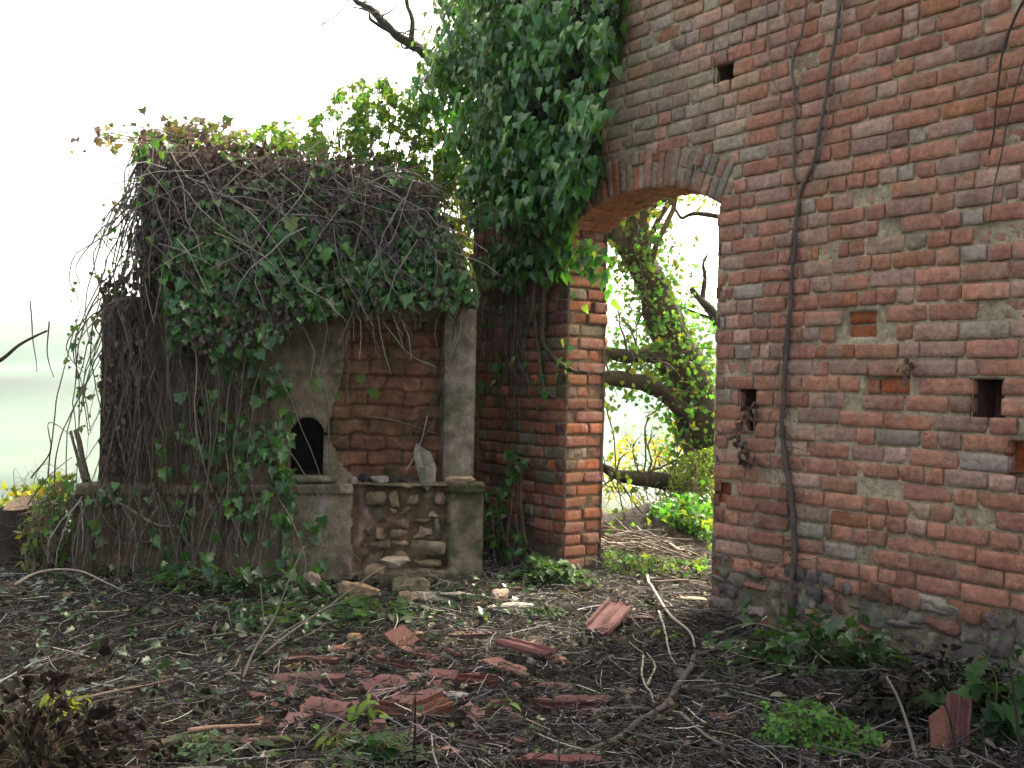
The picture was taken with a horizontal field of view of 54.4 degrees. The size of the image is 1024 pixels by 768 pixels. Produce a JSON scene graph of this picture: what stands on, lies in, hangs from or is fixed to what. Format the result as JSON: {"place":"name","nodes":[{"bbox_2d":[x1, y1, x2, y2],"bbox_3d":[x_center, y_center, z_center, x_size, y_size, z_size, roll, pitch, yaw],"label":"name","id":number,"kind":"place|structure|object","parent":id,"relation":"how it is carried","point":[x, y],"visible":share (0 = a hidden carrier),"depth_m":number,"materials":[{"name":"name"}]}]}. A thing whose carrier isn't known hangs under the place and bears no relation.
{"place":"outdoors","nodes":[
{"label":"outdoors","id":0,"kind":"place"},
{"bbox_2d":[0,0,720,321],"label":"sky","id":1,"kind":"structure","parent":0,"point":[68,68],"materials":[{"name":"white"}]},
{"bbox_2d":[0,312,1023,767],"bbox_3d":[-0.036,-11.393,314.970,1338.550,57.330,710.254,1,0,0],"label":"ground","id":2,"kind":"structure","parent":0,"point":[28,394],"depth_m":7.28,"materials":[{"name":"soil"}]},
{"bbox_2d":[0,496,31,570],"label":"tree stump","id":3,"kind":"object","parent":2,"relation":"on","point":[5,531],"visible":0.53,"depth_m":7.22,"materials":[{"name":"brown wood"}]},
{"bbox_2d":[0,330,47,361],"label":"bare twig","id":4,"kind":"object","parent":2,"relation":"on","point":[8,354],"visible":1,"depth_m":4.19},
{"bbox_2d":[0,453,78,524],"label":"sunlit weed","id":5,"kind":"object","parent":2,"relation":"on","point":[14,492],"visible":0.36,"depth_m":7.82,"materials":[{"name":"yellow plant"}]},
{"bbox_2d":[0,469,112,578],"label":"tangled weeds","id":6,"kind":"object","parent":2,"relation":"on","point":[50,514],"visible":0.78,"depth_m":6.93,"materials":[{"name":"green plant"}]},
{"bbox_2d":[39,690,90,721],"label":"seedling","id":7,"kind":"object","parent":2,"relation":"on","point":[44,698],"visible":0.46,"depth_m":4.29,"materials":[{"name":"green plant"}]},
{"bbox_2d":[13,568,122,590],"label":"fallen branch","id":8,"kind":"object","parent":2,"relation":"on","point":[44,571],"visible":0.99,"depth_m":6.34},
{"bbox_2d":[0,636,177,767],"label":"dead bush","id":9,"kind":"object","parent":2,"relation":"on","point":[37,741],"visible":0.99,"depth_m":3.68,"materials":[{"name":"brown plant"}]},
{"bbox_2d":[67,679,173,705],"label":"fallen branch","id":10,"kind":"object","parent":2,"relation":"on","point":[104,693],"visible":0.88,"depth_m":4.49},
{"bbox_2d":[154,729,252,766],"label":"clump","id":11,"kind":"object","parent":2,"relation":"on","point":[198,742],"visible":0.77,"depth_m":3.94,"materials":[{"name":"green plant"}]},
{"bbox_2d":[188,723,260,733],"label":"fallen branch","id":12,"kind":"object","parent":2,"relation":"on","point":[202,728],"visible":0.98,"depth_m":4.10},
{"bbox_2d":[140,734,317,751],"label":"fallen branch","id":13,"kind":"object","parent":2,"relation":"on","point":[275,739],"visible":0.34,"depth_m":4.08,"materials":[{"name":"wood"}]},
{"bbox_2d":[139,553,333,599],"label":"ivy clump","id":14,"kind":"object","parent":2,"relation":"on","point":[244,578],"visible":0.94,"depth_m":6.57,"materials":[{"name":"green plant"}]},
{"bbox_2d":[74,151,484,583],"bbox_3d":[-1.782,-0.037,7.966,2.929,3.239,1.561,1,0,-15],"label":"oven","id":15,"kind":"object","parent":2,"relation":"on","point":[437,528],"visible":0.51,"depth_m":7.51,"materials":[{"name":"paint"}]},
{"bbox_2d":[63,106,234,467],"bbox_3d":[-2.607,-0.722,7.276,1.195,2.691,0.744,1,0,-29],"label":"trailing creeper","id":16,"kind":"object","parent":15,"relation":"hanging from","point":[168,127],"visible":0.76,"depth_m":7.19,"materials":[{"name":"brown plant"}]},
{"bbox_2d":[105,107,280,193],"bbox_3d":[-2.521,-1.837,7.897,1.292,0.914,1.035,1,0,-29],"label":"bramble","id":17,"kind":"object","parent":15,"relation":"on","point":[237,135],"visible":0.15,"depth_m":7.82,"materials":[{"name":"green plant"}]},
{"bbox_2d":[84,140,479,580],"bbox_3d":[-1.573,-0.088,7.133,2.747,3.148,0.455,1,0,-16],"label":"creeping ivy","id":18,"kind":"object","parent":15,"relation":"attached to","point":[467,299],"visible":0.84,"depth_m":7.04,"materials":[{"name":"green plant"}]},
{"bbox_2d":[48,103,536,580],"bbox_3d":[-1.723,0.136,7.789,3.501,4.177,1.832,1,0,-14],"label":"dry creeper thatch","id":19,"kind":"object","parent":15,"relation":"on","point":[180,196],"visible":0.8,"depth_m":6.97,"materials":[{"name":"brown plant"}]},
{"bbox_2d":[370,475,388,483],"bbox_3d":[-1.000,0.725,7.495,0.146,0.069,0.074,1,0,0],"label":"masonry crumb","id":20,"kind":"object","parent":15,"relation":"on","point":[380,479],"visible":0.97,"depth_m":7.47,"materials":[{"name":"stone"}]},
{"bbox_2d":[413,443,435,490],"bbox_3d":[-0.662,0.627,7.539,0.174,0.361,0.071,1,0,0],"label":"plaster shard","id":21,"kind":"object","parent":15,"relation":"on","point":[425,465],"visible":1,"depth_m":7.53,"materials":[{"name":"stone"}]},
{"bbox_2d":[445,476,474,483],"bbox_3d":[-0.397,0.732,7.585,0.245,0.068,0.081,1,0,-23],"label":"masonry crumb","id":22,"kind":"object","parent":15,"relation":"on","point":[458,479],"visible":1,"depth_m":7.56,"materials":[{"name":"stone"}]},
{"bbox_2d":[271,683,298,700],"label":"tile shard","id":23,"kind":"object","parent":2,"relation":"on","point":[290,688],"visible":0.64,"depth_m":4.63,"materials":[{"name":"ceramic"}]},
{"bbox_2d":[0,565,576,756],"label":"ground ivy","id":24,"kind":"object","parent":2,"relation":"on","point":[154,645],"visible":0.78,"depth_m":5.95,"materials":[{"name":"green plant"}]},
{"bbox_2d":[208,596,370,639],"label":"ivy clump","id":25,"kind":"object","parent":2,"relation":"on","point":[244,622],"visible":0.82,"depth_m":6.04,"materials":[{"name":"green plant"}]},
{"bbox_2d":[276,712,314,730],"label":"tile shard","id":26,"kind":"object","parent":2,"relation":"on","point":[290,719],"visible":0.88,"depth_m":4.33,"materials":[{"name":"ceramic"}]},
{"bbox_2d":[269,670,330,687],"bbox_3d":[-1.048,1.476,4.931,0.308,0.086,0.105,1,0,-20],"label":"tile shard","id":27,"kind":"object","parent":2,"relation":"on","point":[313,674],"visible":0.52,"depth_m":4.91,"materials":[{"name":"ceramic"}]},
{"bbox_2d":[299,571,320,591],"bbox_3d":[-1.391,1.365,6.862,0.139,0.153,0.124,1,0,-21],"label":"stone","id":28,"kind":"object","parent":2,"relation":"on","point":[313,577],"visible":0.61,"depth_m":6.83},
{"bbox_2d":[280,655,340,663],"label":"tile shard","id":29,"kind":"object","parent":2,"relation":"on","point":[326,660],"visible":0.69,"depth_m":5.28,"materials":[{"name":"ceramic"}]},
{"bbox_2d":[254,723,369,767],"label":"weed clump","id":30,"kind":"object","parent":2,"relation":"on","point":[322,742],"visible":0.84,"depth_m":4.01,"materials":[{"name":"green plant"}]},
{"bbox_2d":[243,546,382,679],"bbox_3d":[-1.115,1.175,5.379,0.704,0.666,1.002,1,0,0],"label":"standing stem","id":31,"kind":"object","parent":2,"relation":"on","point":[304,621],"visible":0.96,"depth_m":5.48,"materials":[{"name":"wood"}]},
{"bbox_2d":[303,696,352,720],"bbox_3d":[-0.812,1.440,4.434,0.205,0.078,0.127,1,0,9],"label":"tile shard","id":32,"kind":"object","parent":2,"relation":"on","point":[313,701],"visible":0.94,"depth_m":4.40,"materials":[{"name":"ceramic"}]},
{"bbox_2d":[321,673,344,688],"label":"tile shard","id":33,"kind":"object","parent":2,"relation":"on","point":[336,677],"visible":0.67,"depth_m":4.82,"materials":[{"name":"ceramic"}]},
{"bbox_2d":[247,69,456,210],"bbox_3d":[-1.633,-0.840,9.297,2.318,4.318,1.281,1,0,0],"label":"bramble","id":34,"kind":"object","parent":2,"relation":"on","point":[358,119],"visible":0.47,"depth_m":9.10,"materials":[{"name":"green plant"}]},
{"bbox_2d":[336,581,380,598],"bbox_3d":[-1.047,1.430,6.820,0.293,0.179,0.214,1,0,0],"label":"stone","id":35,"kind":"object","parent":2,"relation":"on","point":[343,586],"visible":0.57,"depth_m":6.76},
{"bbox_2d":[347,694,391,731],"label":"seedling","id":36,"kind":"object","parent":2,"relation":"on","point":[369,711],"visible":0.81,"depth_m":4.33,"materials":[{"name":"green plant"}]},
{"bbox_2d":[305,596,439,626],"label":"weed clump","id":37,"kind":"object","parent":2,"relation":"on","point":[357,603],"visible":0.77,"depth_m":6.29,"materials":[{"name":"green plant"}]},
{"bbox_2d":[323,730,428,767],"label":"weed clump","id":38,"kind":"object","parent":2,"relation":"on","point":[387,746],"visible":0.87,"depth_m":3.94,"materials":[{"name":"green plant"}]},
{"bbox_2d":[361,563,392,575],"bbox_3d":[-0.977,1.342,7.208,0.219,0.093,0.183,1,0,18],"label":"stone","id":39,"kind":"object","parent":2,"relation":"on","point":[369,569],"visible":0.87,"depth_m":7.15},
{"bbox_2d":[379,556,410,568],"bbox_3d":[-0.853,1.295,7.235,0.226,0.077,0.174,1,0,-10],"label":"stone","id":40,"kind":"object","parent":39,"relation":"on","point":[395,562],"visible":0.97,"depth_m":7.18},
{"bbox_2d":[360,674,407,696],"bbox_3d":[-0.623,1.452,4.795,0.231,0.065,0.158,1,0,-43],"label":"tile shard","id":41,"kind":"object","parent":2,"relation":"on","point":[381,677],"visible":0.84,"depth_m":4.79,"materials":[{"name":"ceramic"}]},
{"bbox_2d":[374,700,408,720],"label":"tile shard","id":42,"kind":"object","parent":2,"relation":"on","point":[385,707],"visible":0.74,"depth_m":4.45,"materials":[{"name":"ceramic"}]},
{"bbox_2d":[373,657,415,672],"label":"tile shard","id":43,"kind":"object","parent":2,"relation":"on","point":[403,665],"visible":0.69,"depth_m":5.18,"materials":[{"name":"ceramic"}]},
{"bbox_2d":[383,625,419,650],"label":"tile shard","id":44,"kind":"object","parent":2,"relation":"on","point":[399,633],"visible":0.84,"depth_m":5.63,"materials":[{"name":"ceramic"}]},
{"bbox_2d":[391,576,429,593],"bbox_3d":[-0.719,1.425,7.024,0.274,0.134,0.157,1,0,0],"label":"stone","id":45,"kind":"object","parent":2,"relation":"on","point":[414,583],"visible":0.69,"depth_m":6.99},
{"bbox_2d":[391,688,435,701],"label":"tile shard","id":46,"kind":"object","parent":2,"relation":"on","point":[426,692],"visible":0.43,"depth_m":4.63,"materials":[{"name":"ceramic"}]},
{"bbox_2d":[413,697,416,767],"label":"standing stem","id":47,"kind":"object","parent":2,"relation":"on","point":[414,747],"visible":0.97,"depth_m":3.85,"materials":[{"name":"brown plant"}]},
{"bbox_2d":[407,690,453,719],"bbox_3d":[-0.367,1.450,4.478,0.191,0.108,0.110,1,0,-32],"label":"tile shard","id":48,"kind":"object","parent":2,"relation":"on","point":[432,702],"visible":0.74,"depth_m":4.47,"materials":[{"name":"ceramic"}]},
{"bbox_2d":[411,591,455,601],"bbox_3d":[-0.564,1.459,6.836,0.356,0.049,0.174,1,0,0],"label":"stone","id":49,"kind":"object","parent":2,"relation":"on","point":[437,597],"visible":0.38,"depth_m":6.79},
{"bbox_2d":[438,591,476,598],"bbox_3d":[-0.388,1.449,6.842,0.306,0.043,0.134,1,0,0],"label":"stone","id":50,"kind":"object","parent":49,"relation":"on","point":[446,594],"visible":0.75,"depth_m":6.79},
{"bbox_2d":[428,668,457,683],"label":"tile shard","id":51,"kind":"object","parent":2,"relation":"on","point":[444,672],"visible":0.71,"depth_m":4.98,"materials":[{"name":"ceramic"}]},
{"bbox_2d":[426,746,464,757],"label":"tile shard","id":52,"kind":"object","parent":2,"relation":"on","point":[453,752],"visible":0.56,"depth_m":3.95,"materials":[{"name":"ceramic"}]},
{"bbox_2d":[430,148,473,277],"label":"bramble","id":53,"kind":"object","parent":2,"relation":"on","point":[449,205],"visible":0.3,"depth_m":9.16,"materials":[{"name":"green plant"}]},
{"bbox_2d":[449,630,493,637],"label":"tile shard","id":54,"kind":"object","parent":2,"relation":"on","point":[474,634],"visible":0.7,"depth_m":5.79,"materials":[{"name":"ceramic"}]},
{"bbox_2d":[459,701,485,719],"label":"tile shard","id":55,"kind":"object","parent":2,"relation":"on","point":[473,711],"visible":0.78,"depth_m":4.53,"materials":[{"name":"ceramic"}]},
{"bbox_2d":[456,673,502,687],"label":"tile shard","id":56,"kind":"object","parent":2,"relation":"on","point":[460,678],"visible":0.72,"depth_m":4.92,"materials":[{"name":"ceramic"}]},
{"bbox_2d":[457,733,506,750],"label":"tile shard","id":57,"kind":"object","parent":2,"relation":"on","point":[494,741],"visible":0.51,"depth_m":4.14,"materials":[{"name":"ceramic"}]},
{"bbox_2d":[491,588,508,603],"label":"stone","id":58,"kind":"object","parent":2,"relation":"on","point":[501,592],"visible":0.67,"depth_m":6.75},
{"bbox_2d":[486,692,520,710],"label":"seedling","id":59,"kind":"object","parent":2,"relation":"on","point":[516,705],"visible":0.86,"depth_m":4.63,"materials":[{"name":"green plant"}]},
{"bbox_2d":[481,657,528,677],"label":"tile shard","id":60,"kind":"object","parent":2,"relation":"on","point":[491,661],"visible":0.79,"depth_m":5.14,"materials":[{"name":"ceramic"}]},
{"bbox_2d":[487,602,526,611],"bbox_3d":[-0.028,1.467,6.554,0.342,0.066,0.189,1,0,0],"label":"stone","id":61,"kind":"object","parent":2,"relation":"on","point":[506,604],"visible":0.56,"depth_m":6.49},
{"bbox_2d":[0,552,1014,767],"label":"seedlings","id":62,"kind":"object","parent":2,"relation":"on","point":[657,627],"visible":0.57,"depth_m":4.71,"materials":[{"name":"green plant"}]},
{"bbox_2d":[483,450,532,569],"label":"ivy sprig","id":63,"kind":"object","parent":2,"relation":"on","point":[495,541],"visible":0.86,"depth_m":8.18,"materials":[{"name":"green plant"}]},
{"bbox_2d":[0,541,1023,767],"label":"twig litter","id":64,"kind":"object","parent":2,"relation":"on","point":[826,758],"visible":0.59,"depth_m":4.83,"materials":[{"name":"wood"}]},
{"bbox_2d":[310,0,717,521],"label":"leaning tree","id":65,"kind":"object","parent":2,"relation":"on","point":[684,393],"visible":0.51,"depth_m":10.21,"materials":[{"name":"green plant"}]},
{"bbox_2d":[494,636,556,656],"bbox_3d":[0.076,1.411,5.341,0.326,0.067,0.166,1,0,35],"label":"tile shard","id":66,"kind":"object","parent":2,"relation":"on","point":[524,646],"visible":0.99,"depth_m":5.31,"materials":[{"name":"ceramic"}]},
{"bbox_2d":[503,605,577,620],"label":"weed clump","id":67,"kind":"object","parent":2,"relation":"on","point":[550,610],"visible":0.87,"depth_m":6.34,"materials":[{"name":"green plant"}]},
{"bbox_2d":[497,550,601,588],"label":"weed clump","id":68,"kind":"object","parent":2,"relation":"on","point":[549,570],"visible":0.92,"depth_m":7.46,"materials":[{"name":"green plant"}]},
{"bbox_2d":[531,681,568,692],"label":"tile shard","id":69,"kind":"object","parent":2,"relation":"on","point":[545,685],"visible":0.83,"depth_m":4.88,"materials":[{"name":"ceramic"}]},
{"bbox_2d":[511,753,601,767],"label":"tile shard","id":70,"kind":"object","parent":2,"relation":"on","point":[547,758],"visible":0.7,"depth_m":3.90,"materials":[{"name":"ceramic"}]},
{"bbox_2d":[532,701,604,714],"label":"tile shard","id":71,"kind":"object","parent":2,"relation":"on","point":[580,706],"visible":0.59,"depth_m":4.59,"materials":[{"name":"ceramic"}]},
{"bbox_2d":[553,695,609,704],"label":"tile shard","id":72,"kind":"object","parent":2,"relation":"on","point":[572,698],"visible":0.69,"depth_m":4.70,"materials":[{"name":"ceramic"}]},
{"bbox_2d":[582,597,630,637],"bbox_3d":[0.575,1.392,5.956,0.170,0.162,0.372,1,0,30],"label":"tile shard","id":73,"kind":"object","parent":2,"relation":"on","point":[609,614],"visible":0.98,"depth_m":5.94,"materials":[{"name":"ceramic"}]},
{"bbox_2d":[603,383,637,519],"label":"wild vine","id":74,"kind":"object","parent":2,"relation":"on","point":[607,406],"visible":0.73,"depth_m":8.89,"materials":[{"name":"green plant"}]},
{"bbox_2d":[570,650,697,754],"bbox_3d":[0.704,1.475,4.727,0.193,0.079,1.770,1,0,26],"label":"fallen branch","id":75,"kind":"object","parent":2,"relation":"on","point":[688,670],"visible":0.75,"depth_m":4.45,"materials":[{"name":"wood"}]},
{"bbox_2d":[573,507,710,578],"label":"undergrowth","id":76,"kind":"object","parent":2,"relation":"on","point":[644,558],"visible":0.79,"depth_m":7.85,"materials":[{"name":"green plant"}]},
{"bbox_2d":[603,412,683,512],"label":"sunlit shrub","id":77,"kind":"object","parent":2,"relation":"on","point":[626,446],"visible":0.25,"depth_m":11.50,"materials":[{"name":"yellow plant"}]},
{"bbox_2d":[641,652,655,702],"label":"fallen branch","id":78,"kind":"object","parent":2,"relation":"on","point":[649,680],"visible":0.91,"depth_m":4.96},
{"bbox_2d":[592,518,711,568],"bbox_3d":[1.147,1.428,8.470,1.440,0.565,0.961,1,0,0],"label":"brushwood heap","id":79,"kind":"object","parent":2,"relation":"on","point":[667,544],"visible":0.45,"depth_m":8.22,"materials":[{"name":"wood"}]},
{"bbox_2d":[606,470,712,549],"bbox_3d":[1.288,1.251,9.235,1.441,0.892,1.171,1,0,0],"label":"ground ivy patch","id":80,"kind":"object","parent":2,"relation":"on","point":[692,520],"visible":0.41,"depth_m":8.81,"materials":[{"name":"green plant"}]},
{"bbox_2d":[651,626,683,640],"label":"weed clump","id":81,"kind":"object","parent":2,"relation":"on","point":[658,631],"visible":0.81,"depth_m":5.84,"materials":[{"name":"green plant"}]},
{"bbox_2d":[646,575,695,646],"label":"fallen branch","id":82,"kind":"object","parent":2,"relation":"on","point":[663,605],"visible":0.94,"depth_m":6.25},
{"bbox_2d":[640,429,714,503],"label":"sunlit shrub","id":83,"kind":"object","parent":2,"relation":"on","point":[692,479],"visible":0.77,"depth_m":9.85,"materials":[{"name":"green plant"}]},
{"bbox_2d":[645,484,712,540],"bbox_3d":[1.605,1.337,9.280,1.052,0.775,0.853,1,0,0],"label":"ivy mound","id":84,"kind":"object","parent":2,"relation":"on","point":[678,502],"visible":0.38,"depth_m":9.00,"materials":[{"name":"green plant"}]},
{"bbox_2d":[658,195,717,331],"bbox_3d":[2.754,-0.330,13.515,1.873,4.439,1.745,1,0,14],"label":"bare tree","id":85,"kind":"object","parent":2,"relation":"on","point":[709,308],"visible":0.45,"depth_m":13.93,"materials":[{"name":"brown plant"}]},
{"bbox_2d":[679,640,751,749],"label":"fallen branch","id":86,"kind":"object","parent":2,"relation":"on","point":[699,730],"visible":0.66,"depth_m":4.74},
{"bbox_2d":[703,711,736,722],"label":"tile shard","id":87,"kind":"object","parent":2,"relation":"on","point":[714,713],"visible":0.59,"depth_m":4.37,"materials":[{"name":"ceramic"}]},
{"bbox_2d":[469,0,1023,674],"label":"brick wall","id":88,"kind":"structure","parent":2,"relation":"on","point":[911,522],"depth_m":5.90,"materials":[{"name":"brick"}]},
{"bbox_2d":[407,0,630,469],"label":"climbing ivy","id":89,"kind":"object","parent":88,"relation":"attached to","point":[565,171],"visible":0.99,"depth_m":7.93,"materials":[{"name":"green plant"}]},
{"bbox_2d":[727,402,758,469],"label":"withered plant","id":90,"kind":"object","parent":88,"relation":"attached to","point":[743,460],"visible":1,"depth_m":6.34,"materials":[{"name":"brown plant"}]},
{"bbox_2d":[765,0,842,613],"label":"woody vine","id":91,"kind":"object","parent":88,"relation":"attached to","point":[790,492],"visible":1,"depth_m":6.10,"materials":[{"name":"brown plant"}]},
{"bbox_2d":[896,357,914,386],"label":"withered plant","id":92,"kind":"object","parent":88,"relation":"attached to","point":[905,366],"visible":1,"depth_m":5.45,"materials":[{"name":"brown plant"}]},
{"bbox_2d":[988,0,1023,224],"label":"hanging vine","id":93,"kind":"object","parent":88,"relation":"hanging from","point":[1007,35],"visible":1,"depth_m":5.07,"materials":[{"name":"plant"}]},
{"bbox_2d":[708,623,830,664],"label":"standing stem","id":94,"kind":"object","parent":2,"relation":"on","point":[770,627],"visible":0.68,"depth_m":5.71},
{"bbox_2d":[701,594,896,679],"bbox_3d":[1.507,1.339,5.180,1.051,0.454,0.586,1,0,0],"label":"ivy clump","id":95,"kind":"object","parent":2,"relation":"on","point":[792,642],"visible":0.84,"depth_m":5.16,"materials":[{"name":"green plant"}]},
{"bbox_2d":[795,736,819,762],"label":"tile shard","id":96,"kind":"object","parent":2,"relation":"on","point":[799,740],"visible":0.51,"depth_m":4.01,"materials":[{"name":"ceramic"}]},
{"bbox_2d":[751,696,883,756],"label":"weed clump","id":97,"kind":"object","parent":2,"relation":"on","point":[819,733],"visible":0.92,"depth_m":4.07,"materials":[{"name":"green plant"}]},
{"bbox_2d":[820,605,911,675],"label":"ivy clump","id":98,"kind":"object","parent":2,"relation":"on","point":[878,640],"visible":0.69,"depth_m":5.10,"materials":[{"name":"green plant"}]},
{"bbox_2d":[886,676,918,765],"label":"standing stem","id":99,"kind":"object","parent":2,"relation":"on","point":[907,725],"visible":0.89,"depth_m":4.00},
{"bbox_2d":[840,643,1023,728],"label":"dead bush","id":100,"kind":"object","parent":2,"relation":"on","point":[905,691],"visible":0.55,"depth_m":4.35,"materials":[{"name":"brown plant"}]},
{"bbox_2d":[928,705,948,751],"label":"tile shard","id":101,"kind":"object","parent":2,"relation":"on","point":[937,721],"visible":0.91,"depth_m":4.11,"materials":[{"name":"ceramic"}]},
{"bbox_2d":[946,692,971,746],"bbox_3d":[1.843,1.391,4.112,0.104,0.213,0.117,1,0,25],"label":"tile shard","id":102,"kind":"object","parent":2,"relation":"on","point":[960,709],"visible":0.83,"depth_m":4.11,"materials":[{"name":"ceramic"}]},
{"bbox_2d":[909,635,1023,748],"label":"weed clump","id":103,"kind":"object","parent":2,"relation":"on","point":[1004,711],"visible":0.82,"depth_m":4.15,"materials":[{"name":"green plant"}]},
{"bbox_2d":[936,654,1021,767],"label":"standing stem","id":104,"kind":"object","parent":2,"relation":"on","point":[954,746],"visible":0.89,"depth_m":3.85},
{"bbox_3d":[-3.223,1.238,7.467,1.040,0.703,1.000,1,0,0],"label":"earth bank","id":105,"kind":"object","parent":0,"visible":0},
{"bbox_2d":[2,496,54,574],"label":"sunlit weed","id":106,"kind":"object","parent":105,"relation":"on","point":[34,542],"visible":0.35,"depth_m":6.97,"materials":[{"name":"green plant"}]},
{"bbox_2d":[27,300,99,504],"bbox_3d":[-3.357,0.120,7.399,0.613,1.516,0.425,1,0,0],"label":"bare shoot","id":107,"kind":"object","parent":105,"relation":"on","point":[49,455],"visible":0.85,"depth_m":7.50,"materials":[{"name":"wood"}]},
{"bbox_2d":[69,429,90,481],"bbox_3d":[-3.183,0.631,7.399,0.229,0.596,0.050,1,0,0],"label":"broken post","id":108,"kind":"object","parent":105,"relation":"on","point":[85,476],"visible":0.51,"depth_m":7.39,"materials":[{"name":"brown wood"}]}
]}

